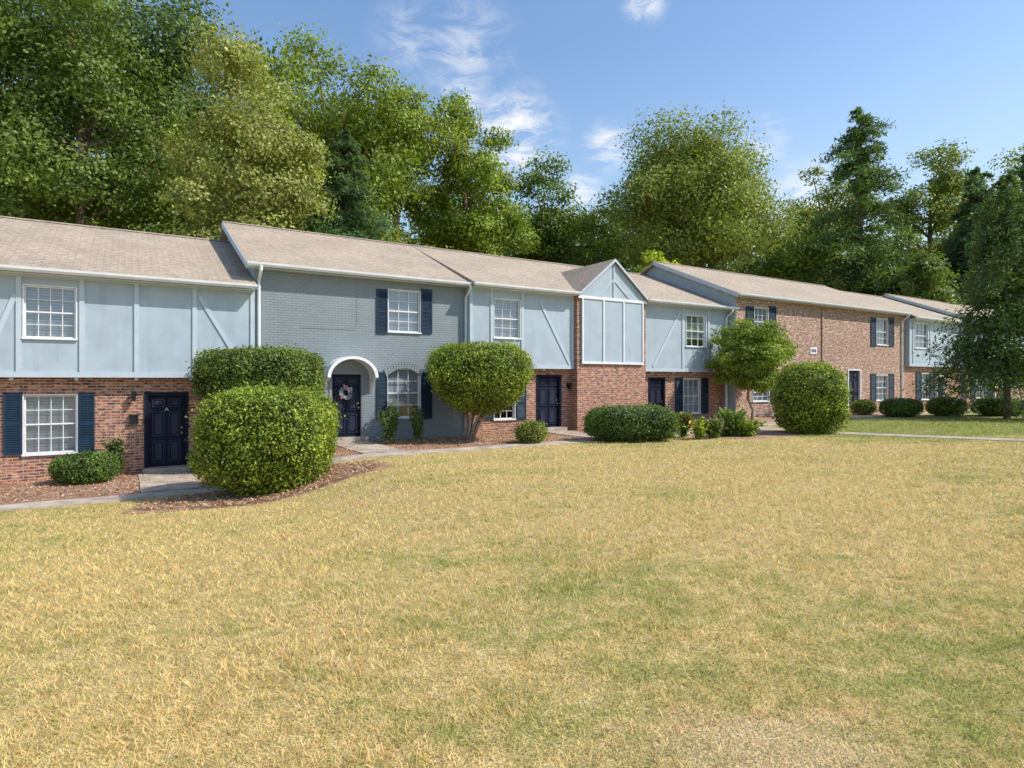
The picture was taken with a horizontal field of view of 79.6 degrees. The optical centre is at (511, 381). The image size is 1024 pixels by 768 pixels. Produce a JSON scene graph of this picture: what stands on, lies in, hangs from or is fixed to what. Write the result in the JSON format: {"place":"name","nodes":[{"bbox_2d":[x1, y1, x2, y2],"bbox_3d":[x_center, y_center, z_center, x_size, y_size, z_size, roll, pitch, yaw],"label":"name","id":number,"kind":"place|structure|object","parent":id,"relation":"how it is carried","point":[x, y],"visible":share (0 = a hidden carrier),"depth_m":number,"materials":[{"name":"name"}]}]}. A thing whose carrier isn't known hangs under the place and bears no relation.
{"place":"outdoors","nodes":[
{"label":"outdoors","id":0,"kind":"place"},
{"bbox_2d":[0,411,1023,767],"bbox_3d":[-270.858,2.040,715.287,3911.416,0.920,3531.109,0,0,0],"label":"ground","id":1,"kind":"structure","parent":0,"point":[634,689],"depth_m":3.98,"materials":[{"name":"yellow plant"}]},
{"bbox_2d":[0,0,109,223],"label":"leafy tree","id":2,"kind":"object","parent":1,"relation":"on","point":[9,32],"visible":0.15,"depth_m":36.92,"materials":[{"name":"green plant"}]},
{"bbox_2d":[0,0,226,234],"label":"leafy tree","id":3,"kind":"object","parent":1,"relation":"on","point":[26,159],"visible":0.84,"depth_m":36.33,"materials":[{"name":"green plant"}]},
{"bbox_2d":[0,216,257,482],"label":"townhouse","id":4,"kind":"structure","parent":1,"relation":"on","point":[106,333],"depth_m":16.27,"materials":[{"name":"paint"}]},
{"bbox_2d":[21,394,77,456],"bbox_3d":[-11.752,1.091,15.672,1.156,1.540,0.360,0,0,-32],"label":"window","id":5,"kind":"structure","parent":4,"relation":"in","point":[49,421],"depth_m":15.65,"materials":[{"name":"white paint"}]},
{"bbox_2d":[21,284,77,340],"bbox_3d":[-11.591,-1.715,15.443,1.123,1.348,0.360,0,0,-32],"label":"window","id":6,"kind":"structure","parent":4,"relation":"in","point":[50,312],"depth_m":15.42,"materials":[{"name":"glass"}]},
{"bbox_2d":[144,392,188,467],"bbox_3d":[-9.549,1.316,16.980,1.064,2.047,0.180,0,0,-32],"label":"door","id":7,"kind":"structure","parent":4,"relation":"in","point":[166,428],"depth_m":17.00,"materials":[{"name":"paint"}]},
{"bbox_2d":[0,0,259,233],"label":"leafy tree","id":8,"kind":"object","parent":1,"relation":"on","point":[95,136],"depth_m":57.72,"materials":[{"name":"green plant"}]},
{"bbox_2d":[139,471,200,492],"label":"walkway","id":9,"kind":"structure","parent":1,"relation":"on","point":[193,484],"depth_m":15.04,"materials":[{"name":"concrete"}]},
{"bbox_2d":[65,0,276,236],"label":"leafy tree","id":10,"kind":"object","parent":1,"relation":"on","point":[174,55],"visible":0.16,"depth_m":42.08,"materials":[{"name":"green plant"}]},
{"bbox_2d":[146,11,339,239],"bbox_3d":[-13.853,-7.831,32.108,9.815,20.187,8.349,0,0,0],"label":"leafy tree","id":11,"kind":"object","parent":1,"relation":"on","point":[267,147],"visible":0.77,"depth_m":30.77,"materials":[{"name":"green plant"}]},
{"bbox_2d":[95,31,415,240],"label":"leafy tree","id":12,"kind":"object","parent":1,"relation":"on","point":[297,87],"visible":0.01,"depth_m":58.35,"materials":[{"name":"green plant"}]},
{"bbox_2d":[122,463,396,513],"bbox_3d":[-5.175,2.246,13.155,5.407,0.677,2.600,0,0,-33],"label":"mulch bed","id":13,"kind":"object","parent":1,"relation":"on","point":[141,510],"visible":0.22,"depth_m":12.41,"materials":[{"name":"brown wood"}]},
{"bbox_2d":[184,379,346,495],"bbox_3d":[-5.364,1.222,13.510,3.108,2.555,3.028,0,0,0],"label":"round bush","id":14,"kind":"object","parent":13,"relation":"on","point":[266,439],"visible":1,"depth_m":12.54,"materials":[{"name":"green plant"}]},
{"bbox_2d":[226,22,457,241],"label":"leafy tree","id":15,"kind":"object","parent":1,"relation":"on","point":[328,129],"visible":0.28,"depth_m":43.75,"materials":[{"name":"green plant"}]},
{"bbox_2d":[219,221,471,442],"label":"townhouse","id":16,"kind":"structure","parent":1,"relation":"on","point":[372,321],"depth_m":20.01,"materials":[{"name":"paint"}]},
{"bbox_2d":[329,372,363,436],"bbox_3d":[-5.269,0.728,19.506,1.102,2.063,0.180,0,0,-32],"label":"door","id":17,"kind":"structure","parent":16,"relation":"in","point":[353,408],"depth_m":19.58,"materials":[{"name":"paint"}]},
{"bbox_2d":[339,385,352,399],"bbox_3d":[-5.261,0.342,19.442,0.461,0.484,0.154,0,0,-32],"label":"wreath","id":18,"kind":"object","parent":17,"relation":"attached to","point":[348,389],"visible":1,"depth_m":19.42,"materials":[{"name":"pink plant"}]},
{"bbox_2d":[387,368,420,418],"bbox_3d":[-3.668,0.394,20.580,1.228,1.691,0.360,0,0,-32],"label":"window","id":19,"kind":"structure","parent":16,"relation":"in","point":[402,384],"depth_m":20.65,"materials":[{"name":"glass"}]},
{"bbox_2d":[388,289,421,333],"bbox_3d":[-3.656,-2.323,20.587,1.199,1.435,0.360,0,0,-32],"label":"window","id":20,"kind":"structure","parent":16,"relation":"in","point":[403,305],"depth_m":20.61,"materials":[{"name":"glass"}]},
{"bbox_2d":[0,425,693,508],"bbox_3d":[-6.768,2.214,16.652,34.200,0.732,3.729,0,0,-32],"label":"mulch bed","id":21,"kind":"object","parent":1,"relation":"on","point":[88,494],"visible":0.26,"depth_m":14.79,"materials":[{"name":"dry leaves"},{"name":"mulch"}]},
{"bbox_2d":[46,449,123,485],"bbox_3d":[-10.465,2.124,15.098,1.526,0.951,1.524,0,0,0],"label":"boxwood bush","id":22,"kind":"object","parent":21,"relation":"on","point":[85,467],"visible":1,"depth_m":14.70,"materials":[{"name":"green plant"}]},
{"bbox_2d":[100,435,126,475],"bbox_3d":[-10.371,1.964,16.026,0.498,1.177,0.522,0,0,28],"label":"young shrub","id":23,"kind":"object","parent":21,"relation":"on","point":[115,447],"visible":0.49,"depth_m":16.00,"materials":[{"name":"green plant"}]},
{"bbox_2d":[187,449,198,472],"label":"young shrub","id":24,"kind":"object","parent":21,"relation":"on","point":[191,460],"visible":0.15,"depth_m":16.49,"materials":[{"name":"green plant"}]},
{"bbox_2d":[185,342,328,401],"bbox_3d":[-6.963,0.675,17.044,3.675,3.502,2.739,0,0,0],"label":"hedge bush","id":25,"kind":"object","parent":21,"relation":"on","point":[227,369],"visible":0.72,"depth_m":16.14,"materials":[{"name":"green plant"}]},
{"bbox_2d":[377,403,402,443],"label":"young shrub","id":26,"kind":"object","parent":21,"relation":"on","point":[391,424],"visible":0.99,"depth_m":18.67,"materials":[{"name":"green plant"}]},
{"bbox_2d":[407,401,425,442],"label":"young shrub","id":27,"kind":"object","parent":21,"relation":"on","point":[417,423],"visible":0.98,"depth_m":19.13,"materials":[{"name":"green plant"}]},
{"bbox_2d":[421,339,537,440],"bbox_3d":[-1.030,0.318,19.941,3.731,3.490,3.611,0,0,0],"label":"topiary tree","id":28,"kind":"object","parent":21,"relation":"on","point":[473,379],"visible":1,"depth_m":18.79,"materials":[{"name":"green plant"}]},
{"bbox_2d":[511,416,550,443],"bbox_3d":[0.574,1.563,19.211,1.247,0.948,1.294,0,0,0],"label":"round bush","id":29,"kind":"object","parent":21,"relation":"on","point":[532,431],"visible":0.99,"depth_m":18.91,"materials":[{"name":"green plant"}]},
{"bbox_2d":[0,431,694,511],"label":"walkway","id":30,"kind":"structure","parent":1,"relation":"on","point":[68,502],"depth_m":13.79,"materials":[{"name":"concrete"}]},
{"bbox_2d":[293,129,404,240],"bbox_3d":[-10.041,-6.351,36.159,9.167,17.176,8.333,0,0,0],"label":"pine tree","id":31,"kind":"object","parent":1,"relation":"on","point":[345,189],"visible":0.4,"depth_m":35.37,"materials":[{"name":"green plant"}]},
{"bbox_2d":[335,441,404,453],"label":"walkway","id":32,"kind":"structure","parent":1,"relation":"on","point":[376,448],"depth_m":17.64,"materials":[{"name":"concrete"}]},
{"bbox_2d":[330,81,475,250],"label":"leafy tree","id":33,"kind":"object","parent":1,"relation":"on","point":[457,154],"visible":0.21,"depth_m":47.35,"materials":[{"name":"green plant"}]},
{"bbox_2d":[400,87,540,256],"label":"leafy tree","id":34,"kind":"object","parent":1,"relation":"on","point":[496,228],"visible":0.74,"depth_m":50.14,"materials":[{"name":"green plant"}]},
{"bbox_2d":[402,162,583,262],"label":"leafy tree","id":35,"kind":"object","parent":1,"relation":"on","point":[521,255],"visible":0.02,"depth_m":63.58,"materials":[{"name":"green plant"}]},
{"bbox_2d":[412,245,580,434],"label":"townhouse","id":36,"kind":"structure","parent":1,"relation":"on","point":[531,311],"depth_m":23.20,"materials":[{"name":"blue paint"}]},
{"bbox_2d":[493,402,515,420],"bbox_3d":[-0.341,0.825,22.663,0.960,1.198,0.360,0,0,-32],"label":"window","id":37,"kind":"structure","parent":36,"relation":"in","point":[507,415],"depth_m":22.81,"materials":[{"name":"white paint"}]},
{"bbox_2d":[493,298,520,339],"bbox_3d":[-0.243,-2.269,22.431,1.172,1.465,0.360,0,0,-32],"label":"window","id":38,"kind":"structure","parent":36,"relation":"in","point":[505,312],"depth_m":22.47,"materials":[{"name":"glass"}]},
{"bbox_2d":[536,375,560,426],"bbox_3d":[1.385,0.752,23.674,1.165,2.017,0.180,0,0,-32],"label":"door","id":39,"kind":"structure","parent":36,"relation":"in","point":[548,387],"depth_m":23.71,"materials":[{"name":"paint"}]},
{"bbox_2d":[489,146,620,265],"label":"leafy tree","id":40,"kind":"object","parent":1,"relation":"on","point":[554,225],"visible":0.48,"depth_m":59.40,"materials":[{"name":"green plant"}]},
{"bbox_2d":[547,430,594,438],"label":"walkway","id":41,"kind":"structure","parent":1,"relation":"on","point":[584,435],"depth_m":22.19,"materials":[{"name":"concrete"}]},
{"bbox_2d":[504,256,649,429],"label":"townhouse","id":42,"kind":"structure","parent":1,"relation":"on","point":[611,300],"depth_m":24.67,"materials":[{"name":"red brick"}]},
{"bbox_2d":[568,201,643,268],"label":"leafy tree","id":43,"kind":"object","parent":1,"relation":"on","point":[608,233],"visible":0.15,"depth_m":67.17,"materials":[{"name":"green plant"}]},
{"bbox_2d":[581,401,684,442],"bbox_3d":[3.859,1.338,19.843,3.291,1.379,1.976,0,0,0],"label":"clipped hedge","id":44,"kind":"object","parent":1,"relation":"on","point":[634,423],"visible":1,"depth_m":19.24,"materials":[{"name":"green plant"}]},
{"bbox_2d":[567,264,739,421],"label":"townhouse","id":45,"kind":"structure","parent":1,"relation":"on","point":[680,323],"depth_m":27.45,"materials":[{"name":"paint"}]},
{"bbox_2d":[648,377,664,407],"bbox_3d":[6.249,0.774,26.719,0.991,1.891,0.180,0,0,-32],"label":"door","id":46,"kind":"structure","parent":45,"relation":"in","point":[656,386],"depth_m":26.75,"materials":[{"name":"paint"}]},
{"bbox_2d":[683,378,700,413],"bbox_3d":[8.077,0.667,27.936,1.141,1.616,0.360,0,0,-32],"label":"window","id":47,"kind":"structure","parent":45,"relation":"in","point":[690,385],"depth_m":28.01,"materials":[{"name":"glass"}]},
{"bbox_2d":[685,314,706,347],"bbox_3d":[8.208,-2.253,27.720,1.361,1.451,0.360,0,0,-32],"label":"window","id":48,"kind":"structure","parent":45,"relation":"in","point":[695,325],"depth_m":27.72,"materials":[{"name":"glass"}]},
{"bbox_2d":[626,249,680,272],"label":"leafy tree","id":49,"kind":"object","parent":1,"relation":"on","point":[648,256],"visible":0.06,"depth_m":43.42,"materials":[{"name":"green plant"}]},
{"bbox_2d":[384,202,950,289],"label":"woodland","id":50,"kind":"object","parent":1,"relation":"on","point":[630,269],"depth_m":79.31,"materials":[{"name":"green plant"}]},
{"bbox_2d":[676,410,692,437],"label":"leafy plant","id":51,"kind":"object","parent":1,"relation":"on","point":[684,430],"visible":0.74,"depth_m":20.63,"materials":[{"name":"green plant"}]},
{"bbox_2d":[682,416,710,438],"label":"leafy plant","id":52,"kind":"object","parent":1,"relation":"on","point":[699,428],"visible":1,"depth_m":20.01,"materials":[{"name":"green plant"}]},
{"bbox_2d":[588,101,819,270],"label":"leafy tree","id":53,"kind":"object","parent":1,"relation":"on","point":[701,200],"visible":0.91,"depth_m":50.86,"materials":[{"name":"green plant"}]},
{"bbox_2d":[705,415,726,438],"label":"leafy plant","id":54,"kind":"object","parent":1,"relation":"on","point":[714,430],"visible":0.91,"depth_m":20.14,"materials":[{"name":"green plant"}]},
{"bbox_2d":[640,261,830,417],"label":"townhouse","id":55,"kind":"structure","parent":1,"relation":"on","point":[760,301],"depth_m":30.65,"materials":[{"name":"beige brick"}]},
{"bbox_2d":[752,389,769,401],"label":"window","id":56,"kind":"structure","parent":55,"relation":"in","point":[763,397],"depth_m":29.55,"materials":[{"name":"white glass"}]},
{"bbox_2d":[754,307,768,328],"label":"window","id":57,"kind":"structure","parent":55,"relation":"in","point":[759,312],"depth_m":29.58,"materials":[{"name":"white glass"}]},
{"bbox_2d":[704,318,801,419],"bbox_3d":[10.674,-0.381,27.002,4.111,4.911,3.897,0,0,0],"label":"leafy tree","id":58,"kind":"object","parent":1,"relation":"on","point":[750,358],"visible":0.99,"depth_m":26.32,"materials":[{"name":"green plant"}]},
{"bbox_2d":[705,430,803,438],"bbox_3d":[8.798,1.896,21.961,4.881,0.175,2.700,0,0,-31],"label":"mulch bed","id":59,"kind":"object","parent":1,"relation":"on","point":[769,433],"visible":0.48,"depth_m":21.10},
{"bbox_2d":[712,403,748,436],"bbox_3d":[7.465,1.345,20.886,1.262,1.207,1.249,0,0,0],"label":"leafy plant","id":60,"kind":"object","parent":59,"relation":"on","point":[733,419],"visible":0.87,"depth_m":20.63,"materials":[{"name":"green plant"}]},
{"bbox_2d":[735,417,767,435],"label":"leafy plant","id":61,"kind":"object","parent":59,"relation":"on","point":[750,427],"visible":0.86,"depth_m":20.52,"materials":[{"name":"green plant"}]},
{"bbox_2d":[769,358,852,434],"bbox_3d":[10.485,0.545,21.679,2.607,2.778,2.531,0,0,0],"label":"round bush","id":62,"kind":"object","parent":59,"relation":"on","point":[811,398],"visible":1,"depth_m":20.95,"materials":[{"name":"green plant"}]},
{"bbox_2d":[720,216,845,284],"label":"leafy tree","id":63,"kind":"object","parent":1,"relation":"on","point":[778,266],"visible":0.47,"depth_m":57.86,"materials":[{"name":"green plant"}]},
{"bbox_2d":[743,274,913,412],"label":"townhouse","id":64,"kind":"structure","parent":1,"relation":"on","point":[864,342],"depth_m":34.58,"materials":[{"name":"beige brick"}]},
{"bbox_2d":[848,369,860,409],"bbox_3d":[18.738,0.436,33.756,1.307,2.208,0.180,0,0,-32],"label":"door","id":65,"kind":"structure","parent":64,"relation":"in","point":[854,374],"depth_m":33.83,"materials":[{"name":"paint"}]},
{"bbox_2d":[876,375,887,400],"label":"window","id":66,"kind":"structure","parent":64,"relation":"in","point":[881,380],"depth_m":35.48,"materials":[{"name":"white glass"}]},
{"bbox_2d":[876,318,888,345],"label":"window","id":67,"kind":"structure","parent":64,"relation":"in","point":[881,324],"depth_m":35.42,"materials":[{"name":"glass"}]},
{"bbox_2d":[782,166,885,286],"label":"leafy tree","id":68,"kind":"object","parent":1,"relation":"on","point":[826,197],"visible":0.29,"depth_m":67.67,"materials":[{"name":"green plant"}]},
{"bbox_2d":[709,409,969,422],"bbox_3d":[31.422,1.764,41.396,52.800,0.257,4.116,0,0,-32],"label":"mulch bed","id":69,"kind":"object","parent":1,"relation":"on","point":[767,419],"visible":0.05,"depth_m":28.63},
{"bbox_2d":[848,398,878,414],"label":"round bush","id":70,"kind":"object","parent":69,"relation":"on","point":[863,407],"visible":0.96,"depth_m":30.58,"materials":[{"name":"green plant"}]},
{"bbox_2d":[757,410,970,425],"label":"walkway","id":71,"kind":"structure","parent":1,"relation":"on","point":[774,423],"depth_m":29.20,"materials":[{"name":"concrete"}]},
{"bbox_2d":[782,106,962,296],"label":"pine tree","id":72,"kind":"object","parent":1,"relation":"on","point":[863,183],"visible":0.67,"depth_m":55.02,"materials":[{"name":"green plant"}]},
{"bbox_2d":[757,427,1023,441],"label":"walkway","id":73,"kind":"structure","parent":1,"relation":"on","point":[916,436],"depth_m":19.27,"materials":[{"name":"concrete"}]},
{"bbox_2d":[878,396,925,416],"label":"clipped hedge","id":74,"kind":"object","parent":1,"relation":"on","point":[902,407],"visible":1,"depth_m":29.12,"materials":[{"name":"green plant"}]},
{"bbox_2d":[843,291,971,407],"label":"townhouse","id":75,"kind":"structure","parent":1,"relation":"on","point":[919,323],"depth_m":37.72,"materials":[{"name":"blue paint"}]},
{"bbox_2d":[914,322,927,348],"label":"window","id":76,"kind":"structure","parent":75,"relation":"in","point":[920,329],"depth_m":37.50,"materials":[{"name":"white glass"}]},
{"bbox_2d":[922,373,929,399],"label":"window","id":77,"kind":"structure","parent":75,"relation":"in","point":[923,374],"depth_m":38.16,"materials":[{"name":"white glass"}]},
{"bbox_2d":[937,375,945,396],"bbox_3d":[27.171,0.568,39.039,1.141,1.905,0.180,0,0,-32],"label":"door","id":78,"kind":"structure","parent":75,"relation":"in","point":[938,394],"depth_m":39.10,"materials":[{"name":"paint"}]},
{"bbox_2d":[847,248,967,306],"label":"leafy tree","id":79,"kind":"object","parent":1,"relation":"on","point":[930,268],"visible":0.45,"depth_m":50.64,"materials":[{"name":"green plant"}]},
{"bbox_2d":[856,137,991,292],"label":"leafy tree","id":80,"kind":"object","parent":1,"relation":"on","point":[948,183],"visible":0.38,"depth_m":64.01,"materials":[{"name":"green plant"}]},
{"bbox_2d":[925,395,969,415],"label":"clipped hedge","id":81,"kind":"object","parent":1,"relation":"on","point":[935,404],"visible":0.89,"depth_m":29.72,"materials":[{"name":"green plant"}]},
{"bbox_2d":[882,293,1023,405],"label":"townhouse","id":82,"kind":"structure","parent":1,"relation":"on","point":[940,307],"depth_m":43.40,"materials":[{"name":"red brick"}]},
{"bbox_2d":[989,378,995,397],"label":"door","id":83,"kind":"structure","parent":82,"relation":"in","point":[995,378],"depth_m":42.70,"materials":[{"name":"paint"}]},
{"bbox_2d":[901,171,1023,418],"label":"tree","id":84,"kind":"object","parent":1,"relation":"on","point":[1000,328],"visible":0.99,"depth_m":27.29,"materials":[{"name":"green plant"}]},
{"bbox_2d":[929,165,997,305],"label":"pine tree","id":85,"kind":"object","parent":1,"relation":"on","point":[976,193],"visible":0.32,"depth_m":59.68,"materials":[{"name":"green plant"}]},
{"bbox_2d":[915,143,1023,301],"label":"leafy tree","id":86,"kind":"object","parent":1,"relation":"on","point":[1014,160],"visible":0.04,"depth_m":75.78,"materials":[{"name":"green plant"}]},
{"bbox_2d":[947,302,1023,399],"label":"townhouse","id":87,"kind":"structure","parent":1,"relation":"on","point":[989,313],"depth_m":49.12,"materials":[{"name":"red brick"}]},
{"bbox_2d":[963,147,1023,308],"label":"pine tree","id":88,"kind":"object","parent":1,"relation":"on","point":[1019,171],"visible":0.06,"depth_m":57.83,"materials":[{"name":"green plant"}]},
{"bbox_2d":[969,397,1023,415],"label":"clipped hedge","id":89,"kind":"object","parent":1,"relation":"on","point":[996,409],"visible":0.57,"depth_m":29.55,"materials":[{"name":"green plant"}]},
{"bbox_2d":[0,0,1023,269],"label":"sky","id":90,"kind":"structure","parent":0,"point":[563,75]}
]}

